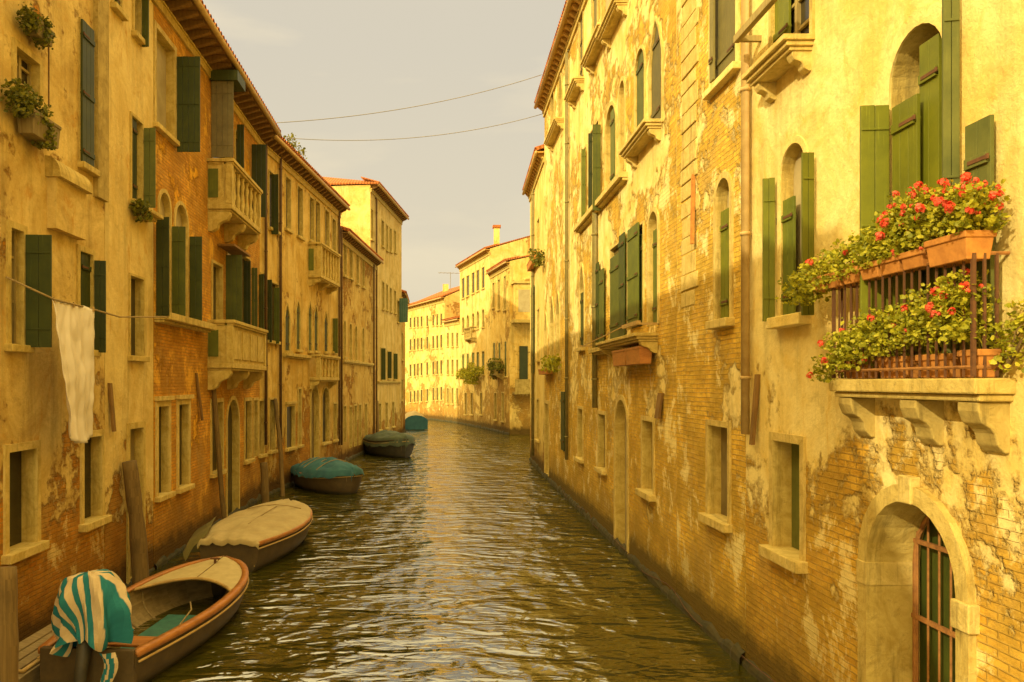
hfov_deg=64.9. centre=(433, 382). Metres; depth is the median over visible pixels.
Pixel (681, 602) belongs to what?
waterline rope
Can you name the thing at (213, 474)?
window
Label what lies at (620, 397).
door
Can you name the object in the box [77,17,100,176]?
window
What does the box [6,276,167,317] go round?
clothesline
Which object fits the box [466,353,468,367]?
window
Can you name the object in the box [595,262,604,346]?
window
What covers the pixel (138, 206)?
ledge plant
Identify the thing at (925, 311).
flower pot
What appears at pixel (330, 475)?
rowing boat
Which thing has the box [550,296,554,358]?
window
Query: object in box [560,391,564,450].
window
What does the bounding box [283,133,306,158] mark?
roof weed
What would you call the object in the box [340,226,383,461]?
canal house
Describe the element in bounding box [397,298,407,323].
window
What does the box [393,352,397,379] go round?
window
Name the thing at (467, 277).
window
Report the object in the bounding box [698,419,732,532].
window
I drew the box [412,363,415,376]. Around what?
window
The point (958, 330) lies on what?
flower pot
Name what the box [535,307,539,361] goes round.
window
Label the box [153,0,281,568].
canal house
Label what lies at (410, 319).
window
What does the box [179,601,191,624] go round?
mooring rope
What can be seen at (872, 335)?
flower pot
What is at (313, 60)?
sky
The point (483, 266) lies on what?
window
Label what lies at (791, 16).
window
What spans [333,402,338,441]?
window
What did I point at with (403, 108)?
overhead cable
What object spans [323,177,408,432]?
canal house
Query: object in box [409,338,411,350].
window
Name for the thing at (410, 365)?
window
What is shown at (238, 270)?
window
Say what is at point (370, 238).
window
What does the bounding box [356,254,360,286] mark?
window
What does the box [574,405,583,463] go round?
window
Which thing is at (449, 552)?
water
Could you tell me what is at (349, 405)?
window
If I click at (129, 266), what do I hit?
canal house
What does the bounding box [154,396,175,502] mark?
window
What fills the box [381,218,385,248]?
window
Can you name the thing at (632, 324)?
window ledge
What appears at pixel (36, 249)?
window
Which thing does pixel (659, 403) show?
wall plank
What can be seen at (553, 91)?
window
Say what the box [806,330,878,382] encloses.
flower pot
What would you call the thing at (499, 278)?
window
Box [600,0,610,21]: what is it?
window
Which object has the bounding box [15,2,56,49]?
flower basket
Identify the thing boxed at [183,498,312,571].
rowing boat
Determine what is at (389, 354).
window
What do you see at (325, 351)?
window
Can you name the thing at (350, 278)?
window
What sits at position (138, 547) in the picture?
mooring pole
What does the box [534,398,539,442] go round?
window
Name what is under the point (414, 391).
window
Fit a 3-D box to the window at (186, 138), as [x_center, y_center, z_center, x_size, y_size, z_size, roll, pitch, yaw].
[-6.099,-6.906,18.782,0.827,2.549,1.645,0,0,0]
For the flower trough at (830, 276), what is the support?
attached to the canal house at (884, 529)
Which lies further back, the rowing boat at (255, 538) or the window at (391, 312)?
the window at (391, 312)
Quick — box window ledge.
[580,320,658,346]
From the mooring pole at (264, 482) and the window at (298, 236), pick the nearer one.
the mooring pole at (264, 482)
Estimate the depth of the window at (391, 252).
58.39 m
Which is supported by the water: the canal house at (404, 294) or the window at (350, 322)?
the canal house at (404, 294)
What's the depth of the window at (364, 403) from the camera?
48.26 m
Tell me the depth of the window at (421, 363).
94.40 m
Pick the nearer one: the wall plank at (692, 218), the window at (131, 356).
the wall plank at (692, 218)
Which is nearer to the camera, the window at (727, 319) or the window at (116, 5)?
the window at (727, 319)
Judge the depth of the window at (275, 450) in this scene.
30.67 m
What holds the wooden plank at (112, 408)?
attached to the canal house at (129, 266)
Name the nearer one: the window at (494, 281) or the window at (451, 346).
the window at (494, 281)
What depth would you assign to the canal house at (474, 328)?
76.18 m
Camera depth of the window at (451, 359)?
84.95 m
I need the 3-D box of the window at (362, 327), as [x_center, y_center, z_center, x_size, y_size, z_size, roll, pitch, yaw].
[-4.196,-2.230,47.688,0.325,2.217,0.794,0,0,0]
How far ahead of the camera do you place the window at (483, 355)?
74.19 m
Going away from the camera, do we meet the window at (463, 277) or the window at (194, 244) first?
the window at (194, 244)
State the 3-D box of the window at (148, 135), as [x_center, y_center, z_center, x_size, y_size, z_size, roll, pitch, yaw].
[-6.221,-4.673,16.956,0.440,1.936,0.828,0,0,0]
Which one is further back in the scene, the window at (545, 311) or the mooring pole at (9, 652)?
the window at (545, 311)
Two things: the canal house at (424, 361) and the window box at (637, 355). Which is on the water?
the canal house at (424, 361)
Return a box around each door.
[126,421,145,583]
[226,396,239,516]
[310,386,318,457]
[544,400,548,475]
[614,394,628,553]
[860,0,994,377]
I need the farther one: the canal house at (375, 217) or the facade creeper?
the facade creeper
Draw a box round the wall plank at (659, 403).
[654,393,663,418]
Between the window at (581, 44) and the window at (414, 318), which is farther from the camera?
the window at (414, 318)
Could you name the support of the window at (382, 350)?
in the canal house at (375, 217)
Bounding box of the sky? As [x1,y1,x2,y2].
[203,0,565,302]
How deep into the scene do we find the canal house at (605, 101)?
20.77 m
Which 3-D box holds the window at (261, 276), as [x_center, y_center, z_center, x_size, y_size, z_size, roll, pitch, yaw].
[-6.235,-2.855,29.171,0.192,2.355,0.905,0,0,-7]
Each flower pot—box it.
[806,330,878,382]
[837,303,930,377]
[883,280,969,377]
[928,268,1004,377]
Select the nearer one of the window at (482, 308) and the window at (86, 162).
the window at (86, 162)
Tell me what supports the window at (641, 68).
in the canal house at (605, 101)
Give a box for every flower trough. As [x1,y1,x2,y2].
[774,210,935,306]
[868,172,1010,267]
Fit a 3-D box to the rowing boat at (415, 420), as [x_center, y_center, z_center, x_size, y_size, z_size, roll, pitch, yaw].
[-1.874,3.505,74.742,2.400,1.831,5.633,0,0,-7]
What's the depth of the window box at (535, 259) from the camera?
36.35 m
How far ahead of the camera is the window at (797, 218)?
10.55 m
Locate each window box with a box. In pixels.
[526,248,544,270]
[538,353,561,374]
[612,346,651,365]
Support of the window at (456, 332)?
in the canal house at (452, 367)
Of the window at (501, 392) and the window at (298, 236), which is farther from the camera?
the window at (501, 392)
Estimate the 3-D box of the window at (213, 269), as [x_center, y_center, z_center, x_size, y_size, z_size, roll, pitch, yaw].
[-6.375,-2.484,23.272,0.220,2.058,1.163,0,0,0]
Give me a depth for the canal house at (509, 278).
65.22 m
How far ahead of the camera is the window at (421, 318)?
94.40 m
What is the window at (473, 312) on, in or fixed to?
in the canal house at (474, 328)
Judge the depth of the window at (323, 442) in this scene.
38.81 m
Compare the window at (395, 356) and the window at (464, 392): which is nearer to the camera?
the window at (395, 356)
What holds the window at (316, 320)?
in the canal house at (307, 205)
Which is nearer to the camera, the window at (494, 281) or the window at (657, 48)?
the window at (657, 48)
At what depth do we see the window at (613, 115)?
21.31 m
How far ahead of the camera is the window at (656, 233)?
16.91 m
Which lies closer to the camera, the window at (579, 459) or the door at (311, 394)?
the window at (579, 459)
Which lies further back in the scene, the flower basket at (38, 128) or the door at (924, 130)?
the flower basket at (38, 128)
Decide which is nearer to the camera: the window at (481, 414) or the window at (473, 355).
the window at (481, 414)
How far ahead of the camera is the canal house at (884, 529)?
8.46 m
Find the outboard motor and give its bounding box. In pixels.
[74,640,92,681]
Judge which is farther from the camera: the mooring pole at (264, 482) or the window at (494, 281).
the window at (494, 281)
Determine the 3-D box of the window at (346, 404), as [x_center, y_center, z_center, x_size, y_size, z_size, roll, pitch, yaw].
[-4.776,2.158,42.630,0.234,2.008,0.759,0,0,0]
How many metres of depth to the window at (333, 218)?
40.06 m
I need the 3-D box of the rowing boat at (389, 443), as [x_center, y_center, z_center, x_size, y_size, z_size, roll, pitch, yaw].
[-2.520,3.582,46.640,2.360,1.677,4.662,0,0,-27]
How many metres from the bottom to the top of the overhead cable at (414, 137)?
2.526 m
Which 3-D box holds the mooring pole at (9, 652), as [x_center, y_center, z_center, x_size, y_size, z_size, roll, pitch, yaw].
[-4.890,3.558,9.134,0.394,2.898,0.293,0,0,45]
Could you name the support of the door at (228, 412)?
in the canal house at (214, 123)
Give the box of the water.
[108,419,758,681]
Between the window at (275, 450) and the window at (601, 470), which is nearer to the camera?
the window at (601, 470)
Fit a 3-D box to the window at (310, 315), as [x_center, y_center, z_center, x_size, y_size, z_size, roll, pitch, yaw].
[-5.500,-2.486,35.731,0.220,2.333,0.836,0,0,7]
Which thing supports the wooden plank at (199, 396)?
attached to the canal house at (214, 123)
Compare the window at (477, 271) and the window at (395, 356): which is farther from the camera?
the window at (477, 271)
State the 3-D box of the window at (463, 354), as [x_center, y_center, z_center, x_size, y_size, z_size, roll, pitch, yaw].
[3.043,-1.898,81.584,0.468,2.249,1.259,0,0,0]
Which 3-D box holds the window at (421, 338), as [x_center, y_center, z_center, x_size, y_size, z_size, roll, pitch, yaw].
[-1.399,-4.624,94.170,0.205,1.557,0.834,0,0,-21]
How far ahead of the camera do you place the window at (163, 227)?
18.02 m
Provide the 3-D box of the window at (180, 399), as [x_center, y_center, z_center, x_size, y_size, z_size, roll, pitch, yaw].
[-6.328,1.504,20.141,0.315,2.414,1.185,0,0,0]
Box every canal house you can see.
[0,0,111,641]
[105,0,163,587]
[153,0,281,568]
[258,135,350,494]
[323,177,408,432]
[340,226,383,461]
[401,290,409,432]
[405,284,459,420]
[442,316,459,422]
[455,225,529,429]
[486,255,529,434]
[522,144,543,475]
[534,0,676,600]
[672,0,745,663]
[733,0,1023,681]
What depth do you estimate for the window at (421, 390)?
94.40 m
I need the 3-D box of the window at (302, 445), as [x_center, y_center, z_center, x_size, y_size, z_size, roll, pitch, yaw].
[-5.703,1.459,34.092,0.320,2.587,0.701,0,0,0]
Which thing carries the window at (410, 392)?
in the canal house at (424, 361)
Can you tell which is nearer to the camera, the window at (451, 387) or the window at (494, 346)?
the window at (494, 346)
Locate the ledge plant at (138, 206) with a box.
[129,198,152,222]
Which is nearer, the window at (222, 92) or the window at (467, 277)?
the window at (222, 92)
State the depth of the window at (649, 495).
17.03 m
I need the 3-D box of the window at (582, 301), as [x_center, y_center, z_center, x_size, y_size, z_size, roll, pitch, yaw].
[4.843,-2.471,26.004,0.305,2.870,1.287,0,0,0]
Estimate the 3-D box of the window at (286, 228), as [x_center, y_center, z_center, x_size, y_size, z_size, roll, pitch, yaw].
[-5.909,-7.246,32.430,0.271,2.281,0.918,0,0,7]
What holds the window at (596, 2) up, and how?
in the canal house at (605, 101)
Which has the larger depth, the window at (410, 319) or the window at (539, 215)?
the window at (410, 319)
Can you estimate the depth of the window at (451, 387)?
84.95 m
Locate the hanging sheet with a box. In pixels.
[53,297,94,442]
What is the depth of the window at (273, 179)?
30.17 m
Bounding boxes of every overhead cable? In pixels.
[276,74,541,122]
[290,113,543,140]
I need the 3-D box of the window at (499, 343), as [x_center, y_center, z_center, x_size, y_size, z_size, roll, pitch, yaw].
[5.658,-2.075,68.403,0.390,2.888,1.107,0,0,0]
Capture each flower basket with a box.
[0,78,61,150]
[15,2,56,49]
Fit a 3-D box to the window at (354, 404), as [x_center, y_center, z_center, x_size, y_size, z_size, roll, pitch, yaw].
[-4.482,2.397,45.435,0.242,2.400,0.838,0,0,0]
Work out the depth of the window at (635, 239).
18.26 m
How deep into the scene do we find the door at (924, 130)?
7.56 m
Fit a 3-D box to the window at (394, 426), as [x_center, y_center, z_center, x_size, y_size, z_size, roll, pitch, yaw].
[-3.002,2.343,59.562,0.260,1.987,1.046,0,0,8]
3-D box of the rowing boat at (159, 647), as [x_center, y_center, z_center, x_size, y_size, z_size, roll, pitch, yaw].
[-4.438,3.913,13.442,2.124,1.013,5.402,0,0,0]
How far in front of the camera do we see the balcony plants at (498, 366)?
67.51 m
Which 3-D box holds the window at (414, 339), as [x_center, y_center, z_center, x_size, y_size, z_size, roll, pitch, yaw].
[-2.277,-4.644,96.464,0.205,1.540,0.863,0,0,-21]
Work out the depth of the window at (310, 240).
36.31 m
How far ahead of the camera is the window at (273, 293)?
30.48 m
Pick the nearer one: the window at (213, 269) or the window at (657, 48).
the window at (657, 48)
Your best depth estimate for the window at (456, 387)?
83.55 m
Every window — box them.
[1,440,49,564]
[4,219,51,352]
[9,36,49,115]
[76,244,105,355]
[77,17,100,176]
[78,429,111,531]
[110,0,128,20]
[127,273,149,361]
[129,111,155,207]
[131,0,148,46]
[153,20,199,151]
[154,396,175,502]
[156,189,171,315]
[172,201,201,320]
[176,394,194,493]
[210,398,227,477]
[211,81,243,167]
[211,259,222,319]
[226,243,256,326]
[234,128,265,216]
[243,397,254,464]
[253,397,258,457]
[258,398,267,457]
[259,272,263,328]
[268,169,280,234]
[268,280,280,344]
[268,397,277,453]
[284,173,293,233]
[284,303,292,352]
[285,401,297,451]
[295,299,302,352]
[296,183,305,241]
[297,387,303,447]
[307,301,314,353]
[308,194,314,241]
[314,305,320,353]
[315,198,320,241]
[321,386,331,445]
[323,312,330,353]
[324,207,329,246]
[331,318,337,353]
[332,216,335,250]
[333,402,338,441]
[343,244,348,278]
[343,319,347,358]
[343,404,346,442]
[349,249,354,280]
[349,322,353,360]
[349,405,351,447]
[354,325,358,360]
[354,404,356,446]
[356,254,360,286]
[358,403,361,445]
[362,259,366,289]
[362,327,363,361]
[364,403,367,436]
[369,207,374,241]
[380,347,385,380]
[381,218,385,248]
[382,281,385,310]
[385,402,388,429]
[387,350,391,379]
[389,227,392,253]
[389,287,392,313]
[392,401,395,427]
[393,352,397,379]
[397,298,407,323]
[401,331,403,361]
[409,317,411,328]
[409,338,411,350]
[409,364,411,376]
[409,391,411,402]
[412,338,415,350]
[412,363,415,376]
[412,390,415,402]
[413,317,415,327]
[419,316,422,327]
[419,362,422,375]
[419,389,422,401]
[420,337,422,349]
[450,332,453,347]
[450,359,453,374]
[450,387,453,404]
[455,332,458,347]
[455,387,458,404]
[461,277,464,299]
[462,353,464,371]
[463,392,466,415]
[465,275,469,297]
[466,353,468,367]
[469,392,472,415]
[470,271,474,294]
[472,312,474,330]
[472,352,474,365]
[475,269,479,292]
[475,310,478,329]
[475,351,478,374]
[479,392,482,415]
[480,266,484,289]
[481,308,484,328]
[481,350,484,375]
[491,281,494,308]
[493,342,495,359]
[493,392,496,420]
[496,278,499,310]
[498,342,500,372]
[500,392,503,422]
[502,275,505,310]
[503,340,506,377]
[529,285,533,372]
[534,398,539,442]
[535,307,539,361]
[537,215,539,250]
[542,311,547,368]
[550,91,554,124]
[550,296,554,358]
[555,290,560,357]
[558,72,562,116]
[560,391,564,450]
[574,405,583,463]
[575,263,584,351]
[578,10,583,75]
[581,144,586,217]
[588,117,600,210]
[592,0,598,32]
[594,410,606,474]
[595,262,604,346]
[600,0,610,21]
[604,101,616,188]
[609,232,625,338]
[618,76,625,171]
[626,221,644,329]
[634,45,645,130]
[635,415,655,501]
[647,206,659,326]
[648,15,663,122]
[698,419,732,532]
[702,0,740,99]
[705,171,734,329]
[759,432,807,573]
[762,135,813,328]
[768,0,814,48]
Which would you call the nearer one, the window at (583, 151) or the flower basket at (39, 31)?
the flower basket at (39, 31)
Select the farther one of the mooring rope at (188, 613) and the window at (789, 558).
the mooring rope at (188, 613)
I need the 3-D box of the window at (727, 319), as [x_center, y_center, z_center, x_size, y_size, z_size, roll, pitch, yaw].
[4.668,-2.126,12.791,0.335,2.492,0.915,0,0,0]
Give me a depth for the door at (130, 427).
17.08 m
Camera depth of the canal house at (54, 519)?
13.10 m
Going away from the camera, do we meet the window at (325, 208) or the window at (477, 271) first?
the window at (325, 208)
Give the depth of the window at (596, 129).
22.55 m
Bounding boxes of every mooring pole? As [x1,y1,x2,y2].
[0,566,18,681]
[122,460,148,584]
[211,389,226,518]
[260,462,268,503]
[273,398,284,495]
[376,401,378,431]
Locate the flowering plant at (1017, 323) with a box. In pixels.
[986,299,1023,372]
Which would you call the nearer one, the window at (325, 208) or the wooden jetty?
the wooden jetty
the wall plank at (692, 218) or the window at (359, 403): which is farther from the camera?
the window at (359, 403)
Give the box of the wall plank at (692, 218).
[690,174,694,243]
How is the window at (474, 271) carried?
in the canal house at (474, 328)
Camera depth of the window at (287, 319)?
32.45 m
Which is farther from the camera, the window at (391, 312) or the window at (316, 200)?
the window at (391, 312)
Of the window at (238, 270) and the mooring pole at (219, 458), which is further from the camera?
the window at (238, 270)
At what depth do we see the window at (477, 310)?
76.24 m
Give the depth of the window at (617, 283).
20.19 m
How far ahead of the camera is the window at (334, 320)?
39.80 m
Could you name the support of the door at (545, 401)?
in the canal house at (605, 101)
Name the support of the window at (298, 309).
in the canal house at (307, 205)
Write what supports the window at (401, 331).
in the canal house at (404, 294)
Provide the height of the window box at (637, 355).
0.432 m
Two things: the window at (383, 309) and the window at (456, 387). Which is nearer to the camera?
the window at (383, 309)
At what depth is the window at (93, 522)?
14.96 m
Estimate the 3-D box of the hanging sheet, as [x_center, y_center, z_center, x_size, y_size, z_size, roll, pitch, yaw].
[-5.699,-0.173,12.926,0.320,2.296,1.356,0,0,0]
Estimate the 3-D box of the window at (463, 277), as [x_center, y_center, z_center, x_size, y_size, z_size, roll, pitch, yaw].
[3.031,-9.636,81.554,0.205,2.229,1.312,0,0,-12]
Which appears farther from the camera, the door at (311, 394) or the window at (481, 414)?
the window at (481, 414)
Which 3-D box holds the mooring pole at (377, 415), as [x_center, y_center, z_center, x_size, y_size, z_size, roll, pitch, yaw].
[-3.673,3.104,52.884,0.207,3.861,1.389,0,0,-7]
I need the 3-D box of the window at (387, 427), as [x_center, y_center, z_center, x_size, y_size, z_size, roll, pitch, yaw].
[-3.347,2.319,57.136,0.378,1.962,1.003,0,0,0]
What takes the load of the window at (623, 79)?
in the canal house at (605, 101)
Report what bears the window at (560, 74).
in the canal house at (605, 101)
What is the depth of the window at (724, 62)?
12.88 m
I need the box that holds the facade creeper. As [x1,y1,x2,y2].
[456,362,484,384]
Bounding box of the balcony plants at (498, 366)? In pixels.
[485,358,504,379]
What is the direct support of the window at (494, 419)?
in the canal house at (509, 278)
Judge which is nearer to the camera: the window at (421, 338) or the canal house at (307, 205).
the canal house at (307, 205)
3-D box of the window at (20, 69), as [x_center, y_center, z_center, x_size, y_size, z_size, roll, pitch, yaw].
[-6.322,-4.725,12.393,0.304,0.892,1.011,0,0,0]
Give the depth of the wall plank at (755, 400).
11.40 m
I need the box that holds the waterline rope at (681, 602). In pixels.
[562,489,774,681]
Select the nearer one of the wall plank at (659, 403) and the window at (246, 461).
the wall plank at (659, 403)
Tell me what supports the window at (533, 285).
in the canal house at (533, 188)
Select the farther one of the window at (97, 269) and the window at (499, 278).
the window at (499, 278)
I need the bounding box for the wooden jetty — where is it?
[18,624,53,681]
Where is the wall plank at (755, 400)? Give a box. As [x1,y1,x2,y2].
[749,374,760,444]
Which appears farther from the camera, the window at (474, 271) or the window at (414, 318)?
the window at (414, 318)
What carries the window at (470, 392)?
in the canal house at (474, 328)
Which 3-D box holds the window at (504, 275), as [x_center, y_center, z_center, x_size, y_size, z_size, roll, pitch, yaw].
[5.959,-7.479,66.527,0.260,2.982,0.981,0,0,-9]
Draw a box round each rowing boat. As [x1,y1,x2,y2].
[37,556,248,681]
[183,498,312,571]
[290,457,363,493]
[363,430,415,457]
[405,411,427,429]
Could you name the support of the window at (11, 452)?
in the canal house at (54, 519)
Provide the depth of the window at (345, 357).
42.47 m
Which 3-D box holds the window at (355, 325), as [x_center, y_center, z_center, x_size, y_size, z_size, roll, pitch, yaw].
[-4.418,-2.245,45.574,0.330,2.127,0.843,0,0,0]
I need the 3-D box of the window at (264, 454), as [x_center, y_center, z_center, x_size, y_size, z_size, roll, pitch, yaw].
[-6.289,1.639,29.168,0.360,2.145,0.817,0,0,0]
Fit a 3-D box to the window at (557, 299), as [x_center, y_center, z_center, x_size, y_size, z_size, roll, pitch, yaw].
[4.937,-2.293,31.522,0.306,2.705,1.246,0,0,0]
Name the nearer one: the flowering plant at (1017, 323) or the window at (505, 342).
the flowering plant at (1017, 323)
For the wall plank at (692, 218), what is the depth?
14.15 m
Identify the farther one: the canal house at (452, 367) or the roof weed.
the canal house at (452, 367)
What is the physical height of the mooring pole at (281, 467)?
4.439 m
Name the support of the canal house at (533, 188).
on the water
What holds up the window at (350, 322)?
in the canal house at (361, 260)
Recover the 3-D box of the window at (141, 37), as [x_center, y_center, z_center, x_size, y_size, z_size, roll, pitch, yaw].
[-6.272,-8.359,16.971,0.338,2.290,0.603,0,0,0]
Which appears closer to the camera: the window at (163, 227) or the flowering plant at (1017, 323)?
the flowering plant at (1017, 323)
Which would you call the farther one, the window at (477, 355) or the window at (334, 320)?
the window at (477, 355)
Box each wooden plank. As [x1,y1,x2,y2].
[108,383,115,431]
[195,373,203,419]
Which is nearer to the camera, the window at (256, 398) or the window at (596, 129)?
the window at (596, 129)
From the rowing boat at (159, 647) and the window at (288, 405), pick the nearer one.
the rowing boat at (159, 647)
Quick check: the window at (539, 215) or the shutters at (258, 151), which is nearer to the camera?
the shutters at (258, 151)

